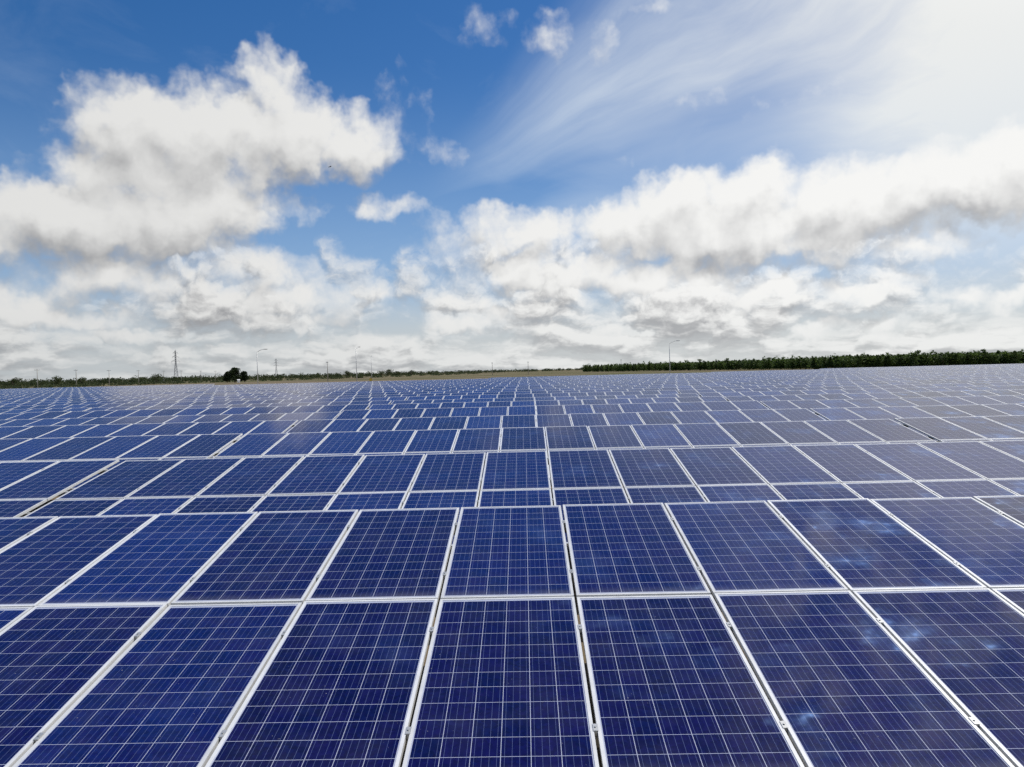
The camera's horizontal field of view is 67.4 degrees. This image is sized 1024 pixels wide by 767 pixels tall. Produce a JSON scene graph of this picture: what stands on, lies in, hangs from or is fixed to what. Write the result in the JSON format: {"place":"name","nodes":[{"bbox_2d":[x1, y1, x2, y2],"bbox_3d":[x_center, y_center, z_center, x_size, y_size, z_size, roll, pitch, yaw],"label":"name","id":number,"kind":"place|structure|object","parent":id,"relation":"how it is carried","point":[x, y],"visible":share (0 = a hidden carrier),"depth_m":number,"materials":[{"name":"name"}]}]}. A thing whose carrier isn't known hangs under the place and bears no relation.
{"place":"outdoors","nodes":[
{"label":"outdoors","id":0,"kind":"place"},
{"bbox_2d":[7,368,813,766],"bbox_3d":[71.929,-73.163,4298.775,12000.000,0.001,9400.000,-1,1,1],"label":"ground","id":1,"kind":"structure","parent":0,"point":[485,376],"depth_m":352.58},
{"bbox_2d":[0,413,22,419],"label":"solar table","id":2,"kind":"object","parent":1,"relation":"on","point":[6,416],"visible":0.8,"depth_m":33.31,"materials":[{"name":"glass"}]},
{"bbox_2d":[8,377,21,385],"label":"bush","id":3,"kind":"object","parent":1,"relation":"on","point":[14,380],"visible":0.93,"depth_m":466.78,"materials":[{"name":"green plant"}]},
{"bbox_2d":[0,399,44,401],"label":"solar table","id":4,"kind":"object","parent":1,"relation":"on","point":[22,400],"visible":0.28,"depth_m":59.56,"materials":[{"name":"glass"}]},
{"bbox_2d":[0,397,81,400],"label":"solar table","id":5,"kind":"object","parent":1,"relation":"on","point":[45,398],"visible":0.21,"depth_m":64.67,"materials":[{"name":"glass"}]},
{"bbox_2d":[0,408,90,413],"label":"solar table","id":6,"kind":"object","parent":1,"relation":"on","point":[38,410],"visible":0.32,"depth_m":38.55,"materials":[{"name":"glass"}]},
{"bbox_2d":[1,391,103,393],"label":"solar table","id":7,"kind":"object","parent":1,"relation":"on","point":[50,392],"visible":0.19,"depth_m":95.96,"materials":[{"name":"glass"}]},
{"bbox_2d":[0,395,114,398],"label":"solar table","id":8,"kind":"object","parent":1,"relation":"on","point":[82,396],"visible":0.23,"depth_m":69.89,"materials":[{"name":"glass"}]},
{"bbox_2d":[0,459,118,517],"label":"solar table","id":9,"kind":"object","parent":1,"relation":"on","point":[26,488],"visible":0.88,"depth_m":11.87,"materials":[{"name":"glass"}]},
{"bbox_2d":[0,403,141,409],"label":"solar table","id":10,"kind":"object","parent":1,"relation":"on","point":[71,406],"visible":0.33,"depth_m":43.70,"materials":[{"name":"glass"}]},
{"bbox_2d":[6,393,142,396],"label":"solar table","id":11,"kind":"object","parent":1,"relation":"on","point":[75,395],"visible":0.2,"depth_m":75.11,"materials":[{"name":"glass"}]},
{"bbox_2d":[0,400,179,405],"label":"solar table","id":12,"kind":"object","parent":1,"relation":"on","point":[76,403],"visible":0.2,"depth_m":48.85,"materials":[{"name":"glass"}]},
{"bbox_2d":[24,392,157,395],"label":"solar table","id":13,"kind":"object","parent":1,"relation":"on","point":[91,393],"visible":0.16,"depth_m":80.17,"materials":[{"name":"glass"}]},
{"bbox_2d":[0,397,212,403],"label":"solar table","id":14,"kind":"object","parent":1,"relation":"on","point":[136,399],"visible":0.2,"depth_m":54.13,"materials":[{"name":"glass"}]},
{"bbox_2d":[0,433,242,489],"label":"solar table","id":15,"kind":"object","parent":1,"relation":"on","point":[155,447],"visible":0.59,"depth_m":17.23,"materials":[{"name":"glass"}]},
{"bbox_2d":[58,390,188,393],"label":"solar table","id":16,"kind":"object","parent":1,"relation":"on","point":[122,392],"visible":0.17,"depth_m":85.36,"materials":[{"name":"glass"}]},
{"bbox_2d":[43,394,239,400],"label":"solar table","id":17,"kind":"object","parent":1,"relation":"on","point":[213,396],"visible":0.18,"depth_m":59.37,"materials":[{"name":"glass"}]},
{"bbox_2d":[81,389,207,392],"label":"solar table","id":18,"kind":"object","parent":1,"relation":"on","point":[137,391],"visible":0.19,"depth_m":90.61,"materials":[{"name":"glass"}]},
{"bbox_2d":[0,420,297,457],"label":"solar table","id":19,"kind":"object","parent":1,"relation":"on","point":[188,428],"visible":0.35,"depth_m":22.49,"materials":[{"name":"glass"}]},
{"bbox_2d":[104,388,224,391],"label":"solar table","id":20,"kind":"object","parent":1,"relation":"on","point":[166,389],"visible":0.22,"depth_m":95.68,"materials":[{"name":"glass"}]},
{"bbox_2d":[0,412,340,432],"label":"solar table","id":21,"kind":"object","parent":1,"relation":"on","point":[299,417],"visible":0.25,"depth_m":27.82,"materials":[{"name":"glass"}]},
{"bbox_2d":[83,392,262,397],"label":"solar table","id":22,"kind":"object","parent":1,"relation":"on","point":[170,395],"visible":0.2,"depth_m":64.53,"materials":[{"name":"glass"}]},
{"bbox_2d":[6,404,369,419],"bbox_3d":[-13.775,1.975,31.654,15.230,1.706,3.932,-1,1,1],"label":"solar table","id":23,"kind":"object","parent":1,"relation":"on","point":[183,411],"visible":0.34,"depth_m":32.91,"materials":[{"name":"glass"}]},
{"bbox_2d":[116,391,281,395],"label":"solar table","id":24,"kind":"object","parent":1,"relation":"on","point":[197,393],"visible":0.21,"depth_m":69.70,"materials":[{"name":"glass"}]},
{"bbox_2d":[143,389,297,393],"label":"solar table","id":25,"kind":"object","parent":1,"relation":"on","point":[218,391],"visible":0.23,"depth_m":74.70,"materials":[{"name":"glass"}]},
{"bbox_2d":[226,367,242,382],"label":"broad tree","id":26,"kind":"object","parent":1,"relation":"on","point":[233,373],"visible":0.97,"depth_m":381.95,"materials":[{"name":"green plant"}]},
{"bbox_2d":[86,400,391,410],"bbox_3d":[-13.653,1.905,36.849,15.230,1.704,3.932,-1,1,1],"label":"solar table","id":27,"kind":"object","parent":1,"relation":"on","point":[371,403],"visible":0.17,"depth_m":38.40,"materials":[{"name":"glass"}]},
{"bbox_2d":[0,372,478,388],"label":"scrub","id":28,"kind":"object","parent":1,"relation":"on","point":[45,385],"visible":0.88,"depth_m":413.49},
{"bbox_2d":[177,388,313,391],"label":"solar table","id":29,"kind":"object","parent":1,"relation":"on","point":[239,390],"visible":0.19,"depth_m":80.02,"materials":[{"name":"glass"}]},
{"bbox_2d":[190,387,324,390],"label":"solar table","id":30,"kind":"object","parent":1,"relation":"on","point":[256,389],"visible":0.2,"depth_m":85.07,"materials":[{"name":"glass"}]},
{"bbox_2d":[138,397,406,405],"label":"solar table","id":31,"kind":"object","parent":1,"relation":"on","point":[273,401],"visible":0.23,"depth_m":43.47,"materials":[{"name":"glass"}]},
{"bbox_2d":[208,386,336,389],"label":"solar table","id":32,"kind":"object","parent":1,"relation":"on","point":[275,387],"visible":0.18,"depth_m":90.27,"materials":[{"name":"glass"}]},
{"bbox_2d":[0,368,581,385],"bbox_3d":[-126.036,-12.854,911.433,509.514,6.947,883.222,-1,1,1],"label":"scrub","id":33,"kind":"object","parent":1,"relation":"on","point":[31,382],"visible":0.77,"depth_m":663.86,"materials":[{"name":"green plant"}]},
{"bbox_2d":[178,394,417,401],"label":"solar table","id":34,"kind":"object","parent":1,"relation":"on","point":[314,397],"visible":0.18,"depth_m":48.67,"materials":[{"name":"glass"}]},
{"bbox_2d":[242,384,356,387],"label":"solar table","id":35,"kind":"object","parent":1,"relation":"on","point":[296,386],"visible":0.2,"depth_m":100.51,"materials":[{"name":"glass"}]},
{"bbox_2d":[212,391,428,398],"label":"solar table","id":36,"kind":"object","parent":1,"relation":"on","point":[312,395],"visible":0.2,"depth_m":53.83,"materials":[{"name":"glass"}]},
{"bbox_2d":[239,389,435,395],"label":"solar table","id":37,"kind":"object","parent":1,"relation":"on","point":[338,392],"visible":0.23,"depth_m":59.07,"materials":[{"name":"glass"}]},
{"bbox_2d":[262,388,442,393],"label":"solar table","id":38,"kind":"object","parent":1,"relation":"on","point":[357,390],"visible":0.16,"depth_m":64.28,"materials":[{"name":"glass"}]},
{"bbox_2d":[283,387,449,391],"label":"solar table","id":39,"kind":"object","parent":1,"relation":"on","point":[366,389],"visible":0.2,"depth_m":69.44,"materials":[{"name":"glass"}]},
{"bbox_2d":[299,386,453,389],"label":"solar table","id":40,"kind":"object","parent":1,"relation":"on","point":[376,387],"visible":0.12,"depth_m":74.54,"materials":[{"name":"glass"}]},
{"bbox_2d":[315,385,459,388],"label":"solar table","id":41,"kind":"object","parent":1,"relation":"on","point":[391,386],"visible":0.14,"depth_m":79.69,"materials":[{"name":"glass"}]},
{"bbox_2d":[326,384,462,387],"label":"solar table","id":42,"kind":"object","parent":1,"relation":"on","point":[394,385],"visible":0.23,"depth_m":84.79,"materials":[{"name":"glass"}]},
{"bbox_2d":[338,383,465,386],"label":"solar table","id":43,"kind":"object","parent":1,"relation":"on","point":[407,384],"visible":0.2,"depth_m":90.05,"materials":[{"name":"glass"}]},
{"bbox_2d":[348,382,469,385],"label":"solar table","id":44,"kind":"object","parent":1,"relation":"on","point":[406,384],"visible":0.16,"depth_m":95.18,"materials":[{"name":"glass"}]},
{"bbox_2d":[0,495,1023,766],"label":"solar table","id":45,"kind":"object","parent":1,"relation":"on","point":[876,631],"visible":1,"depth_m":5.13,"materials":[{"name":"glass"}]},
{"bbox_2d":[24,440,1023,547],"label":"solar table","id":46,"kind":"object","parent":1,"relation":"on","point":[679,475],"visible":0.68,"depth_m":11.26,"materials":[{"name":"glass"}]},
{"bbox_2d":[474,379,583,381],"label":"solar table","id":47,"kind":"object","parent":1,"relation":"on","point":[529,380],"visible":0.17,"depth_m":99.95,"materials":[{"name":"glass"}]},
{"bbox_2d":[467,380,596,383],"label":"solar table","id":48,"kind":"object","parent":1,"relation":"on","point":[532,381],"visible":0.16,"depth_m":89.66,"materials":[{"name":"glass"}]},
{"bbox_2d":[455,382,611,386],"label":"solar table","id":49,"kind":"object","parent":1,"relation":"on","point":[534,384],"visible":0.2,"depth_m":74.22,"materials":[{"name":"glass"}]},
{"bbox_2d":[461,381,607,385],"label":"solar table","id":50,"kind":"object","parent":1,"relation":"on","point":[533,383],"visible":0.14,"depth_m":79.35,"materials":[{"name":"glass"}]},
{"bbox_2d":[444,384,625,389],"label":"solar table","id":51,"kind":"object","parent":1,"relation":"on","point":[489,388],"visible":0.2,"depth_m":63.97,"materials":[{"name":"glass"}]},
{"bbox_2d":[451,383,618,388],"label":"solar table","id":52,"kind":"object","parent":1,"relation":"on","point":[535,385],"visible":0.23,"depth_m":69.17,"materials":[{"name":"glass"}]},
{"bbox_2d":[437,385,634,391],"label":"solar table","id":53,"kind":"object","parent":1,"relation":"on","point":[537,388],"visible":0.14,"depth_m":58.89,"materials":[{"name":"glass"}]},
{"bbox_2d":[473,380,600,383],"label":"solar table","id":54,"kind":"object","parent":1,"relation":"on","point":[532,382],"visible":0.2,"depth_m":84.59,"materials":[{"name":"glass"}]},
{"bbox_2d":[429,386,646,393],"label":"solar table","id":55,"kind":"object","parent":1,"relation":"on","point":[518,390],"visible":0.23,"depth_m":53.63,"materials":[{"name":"glass"}]},
{"bbox_2d":[419,388,659,396],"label":"solar table","id":56,"kind":"object","parent":1,"relation":"on","point":[559,391],"visible":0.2,"depth_m":48.38,"materials":[{"name":"glass"}]},
{"bbox_2d":[407,390,678,400],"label":"solar table","id":57,"kind":"object","parent":1,"relation":"on","point":[534,395],"visible":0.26,"depth_m":43.18,"materials":[{"name":"glass"}]},
{"bbox_2d":[391,393,699,406],"bbox_3d":[1.613,1.542,36.576,15.230,1.702,3.932,-1,1,1],"label":"solar table","id":58,"kind":"object","parent":1,"relation":"on","point":[547,398],"visible":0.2,"depth_m":38.12,"materials":[{"name":"glass"}]},
{"bbox_2d":[368,396,726,414],"bbox_3d":[1.487,1.613,31.398,15.230,1.707,3.932,-1,1,1],"label":"solar table","id":59,"kind":"object","parent":1,"relation":"on","point":[548,402],"visible":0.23,"depth_m":32.83,"materials":[{"name":"glass"}]},
{"bbox_2d":[334,400,767,428],"bbox_3d":[1.363,1.699,26.231,15.230,1.702,3.932,-1,1,1],"label":"solar table","id":60,"kind":"object","parent":1,"relation":"on","point":[550,409],"visible":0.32,"depth_m":27.45,"materials":[{"name":"glass"}]},
{"bbox_2d":[286,408,824,452],"bbox_3d":[1.204,1.806,21.131,15.230,1.704,3.932,-1,1,1],"label":"solar table","id":61,"kind":"object","parent":1,"relation":"on","point":[554,420],"visible":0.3,"depth_m":22.27,"materials":[{"name":"glass"}]},
{"bbox_2d":[214,419,935,481],"bbox_3d":[1.264,1.892,16.183,15.230,1.704,3.932,-1,1,1],"label":"solar table","id":62,"kind":"object","parent":1,"relation":"on","point":[734,434],"visible":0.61,"depth_m":17.00,"materials":[{"name":"glass"}]},
{"bbox_2d":[593,376,704,379],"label":"solar table","id":63,"kind":"object","parent":1,"relation":"on","point":[650,377],"visible":0.17,"depth_m":99.76,"materials":[{"name":"metal"}]},
{"bbox_2d":[594,376,716,380],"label":"solar table","id":64,"kind":"object","parent":1,"relation":"on","point":[649,378],"visible":0.22,"depth_m":94.67,"materials":[{"name":"glass"}]},
{"bbox_2d":[598,377,722,380],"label":"solar table","id":65,"kind":"object","parent":1,"relation":"on","point":[664,378],"visible":0.15,"depth_m":89.48,"materials":[{"name":"glass"}]},
{"bbox_2d":[602,377,740,380],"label":"solar table","id":66,"kind":"object","parent":1,"relation":"on","point":[670,379],"visible":0.21,"depth_m":84.28,"materials":[{"name":"glass"}]},
{"bbox_2d":[608,378,749,382],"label":"solar table","id":67,"kind":"object","parent":1,"relation":"on","point":[679,379],"visible":0.16,"depth_m":79.13,"materials":[{"name":"glass"}]},
{"bbox_2d":[613,378,770,383],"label":"solar table","id":68,"kind":"object","parent":1,"relation":"on","point":[692,380],"visible":0.15,"depth_m":74.08,"materials":[{"name":"glass"}]},
{"bbox_2d":[620,378,789,384],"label":"solar table","id":69,"kind":"object","parent":1,"relation":"on","point":[703,381],"visible":0.23,"depth_m":68.92,"materials":[{"name":"glass"}]},
{"bbox_2d":[627,379,812,386],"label":"solar table","id":70,"kind":"object","parent":1,"relation":"on","point":[634,384],"visible":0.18,"depth_m":63.68,"materials":[{"name":"glass"}]},
{"bbox_2d":[636,380,836,387],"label":"solar table","id":71,"kind":"object","parent":1,"relation":"on","point":[736,383],"visible":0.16,"depth_m":58.56,"materials":[{"name":"glass"}]},
{"bbox_2d":[648,381,867,389],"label":"solar table","id":72,"kind":"object","parent":1,"relation":"on","point":[659,387],"visible":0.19,"depth_m":53.43,"materials":[{"name":"glass"}]},
{"bbox_2d":[704,373,811,375],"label":"solar table","id":73,"kind":"object","parent":1,"relation":"on","point":[758,374],"visible":0.24,"depth_m":104.60,"materials":[{"name":"metal"}]},
{"bbox_2d":[717,373,841,376],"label":"solar table","id":74,"kind":"object","parent":1,"relation":"on","point":[768,375],"visible":0.15,"depth_m":94.46,"materials":[{"name":"metal"}]},
{"bbox_2d":[661,382,905,393],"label":"solar table","id":75,"kind":"object","parent":1,"relation":"on","point":[785,386],"visible":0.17,"depth_m":48.07,"materials":[{"name":"glass"}]},
{"bbox_2d":[731,373,859,376],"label":"solar table","id":76,"kind":"object","parent":1,"relation":"on","point":[793,375],"visible":0.15,"depth_m":89.21,"materials":[{"name":"metal"}]},
{"bbox_2d":[581,349,1023,371],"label":"plantation woodland","id":77,"kind":"object","parent":1,"relation":"on","point":[849,362],"visible":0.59,"depth_m":313.78,"materials":[{"name":"green plant"}]},
{"bbox_2d":[741,374,878,377],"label":"solar table","id":78,"kind":"object","parent":1,"relation":"on","point":[812,375],"visible":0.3,"depth_m":84.11,"materials":[{"name":"metal"}]},
{"bbox_2d":[677,384,955,394],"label":"solar table","id":79,"kind":"object","parent":1,"relation":"on","point":[697,391],"visible":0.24,"depth_m":42.99,"materials":[{"name":"glass"}]},
{"bbox_2d":[757,374,905,377],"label":"solar table","id":80,"kind":"object","parent":1,"relation":"on","point":[830,376],"visible":0.14,"depth_m":78.86,"materials":[{"name":"metal"}]},
{"bbox_2d":[771,374,930,378],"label":"solar table","id":81,"kind":"object","parent":1,"relation":"on","point":[851,376],"visible":0.19,"depth_m":73.76,"materials":[{"name":"metal"}]},
{"bbox_2d":[801,370,906,372],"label":"solar table","id":82,"kind":"object","parent":1,"relation":"on","point":[853,371],"visible":0.23,"depth_m":109.48,"materials":[{"name":"glass"}]},
{"bbox_2d":[698,385,1014,398],"bbox_3d":[16.875,1.161,36.316,15.230,1.702,3.932,-1,1,1],"label":"solar table","id":83,"kind":"object","parent":1,"relation":"on","point":[848,391],"visible":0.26,"depth_m":37.76,"materials":[{"name":"glass"}]},
{"bbox_2d":[853,354,864,367],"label":"plantation tree","id":84,"kind":"object","parent":1,"relation":"on","point":[859,361],"visible":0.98,"depth_m":287.95,"materials":[{"name":"green plant"}]},
{"bbox_2d":[724,389,1023,408],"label":"solar table","id":85,"kind":"object","parent":1,"relation":"on","point":[881,395],"visible":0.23,"depth_m":32.55,"materials":[{"name":"glass"}]},
{"bbox_2d":[793,374,961,379],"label":"solar table","id":86,"kind":"object","parent":1,"relation":"on","point":[878,376],"visible":0.15,"depth_m":68.68,"materials":[{"name":"metal"}]},
{"bbox_2d":[874,354,883,366],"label":"plantation tree","id":87,"kind":"object","parent":1,"relation":"on","point":[877,358],"visible":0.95,"depth_m":287.95,"materials":[{"name":"green plant"}]},
{"bbox_2d":[760,395,1023,419],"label":"solar table","id":88,"kind":"object","parent":1,"relation":"on","point":[895,402],"visible":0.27,"depth_m":27.28,"materials":[{"name":"glass"}]},
{"bbox_2d":[895,354,904,366],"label":"plantation tree","id":89,"kind":"object","parent":1,"relation":"on","point":[899,364],"visible":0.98,"depth_m":288.44,"materials":[{"name":"green plant"}]},
{"bbox_2d":[811,375,996,380],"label":"solar table","id":90,"kind":"object","parent":1,"relation":"on","point":[905,377],"visible":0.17,"depth_m":63.47,"materials":[{"name":"glass"}]},
{"bbox_2d":[842,370,967,373],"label":"solar table","id":91,"kind":"object","parent":1,"relation":"on","point":[903,372],"visible":0.25,"depth_m":94.08,"materials":[{"name":"glass"}]},
{"bbox_2d":[906,353,919,365],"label":"plantation tree","id":92,"kind":"object","parent":1,"relation":"on","point":[912,360],"visible":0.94,"depth_m":286.74,"materials":[{"name":"green plant"}]},
{"bbox_2d":[810,404,1023,441],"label":"solar table","id":93,"kind":"object","parent":1,"relation":"on","point":[859,413],"visible":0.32,"depth_m":22.14,"materials":[{"name":"glass"}]},
{"bbox_2d":[863,370,991,373],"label":"solar table","id":94,"kind":"object","parent":1,"relation":"on","point":[924,372],"visible":0.16,"depth_m":89.03,"materials":[{"name":"glass"}]},
{"bbox_2d":[835,376,1023,382],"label":"solar table","id":95,"kind":"object","parent":1,"relation":"on","point":[866,380],"visible":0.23,"depth_m":58.32,"materials":[{"name":"glass"}]},
{"bbox_2d":[936,353,949,365],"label":"plantation tree","id":96,"kind":"object","parent":1,"relation":"on","point":[941,357],"visible":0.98,"depth_m":285.84,"materials":[{"name":"green plant"}]},
{"bbox_2d":[867,377,1023,382],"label":"solar table","id":97,"kind":"object","parent":1,"relation":"on","point":[972,379],"visible":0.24,"depth_m":53.12,"materials":[{"name":"glass"}]},
{"bbox_2d":[887,370,1020,374],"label":"solar table","id":98,"kind":"object","parent":1,"relation":"on","point":[947,372],"visible":0.17,"depth_m":83.88,"materials":[{"name":"glass"}]},
{"bbox_2d":[894,415,1023,441],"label":"solar table","id":99,"kind":"object","parent":1,"relation":"on","point":[973,428],"visible":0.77,"depth_m":16.99,"materials":[{"name":"glass"}]},
{"bbox_2d":[903,379,1023,383],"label":"solar table","id":100,"kind":"object","parent":1,"relation":"on","point":[987,381],"visible":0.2,"depth_m":47.97,"materials":[{"name":"glass"}]},
{"bbox_2d":[907,371,1023,374],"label":"solar table","id":101,"kind":"object","parent":1,"relation":"on","point":[965,372],"visible":0.14,"depth_m":78.61,"materials":[{"name":"glass"}]},
{"bbox_2d":[931,372,1023,374],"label":"solar table","id":102,"kind":"object","parent":1,"relation":"on","point":[975,373],"visible":0.2,"depth_m":73.54,"materials":[{"name":"metal"}]},
{"bbox_2d":[949,382,1023,386],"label":"solar table","id":103,"kind":"object","parent":1,"relation":"on","point":[989,384],"visible":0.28,"depth_m":42.85,"materials":[{"name":"glass"}]},
{"bbox_2d":[961,373,1023,374],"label":"solar table","id":104,"kind":"object","parent":1,"relation":"on","point":[992,374],"visible":0.23,"depth_m":68.53,"materials":[{"name":"metal"}]},
{"bbox_2d":[1009,350,1022,363],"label":"plantation tree","id":105,"kind":"object","parent":1,"relation":"on","point":[1014,352],"visible":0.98,"depth_m":282.20,"materials":[{"name":"green plant"}]},
{"bbox_2d":[0,0,1023,381],"label":"sky","id":106,"kind":"structure","parent":0,"point":[508,184],"materials":[{"name":"blue"}]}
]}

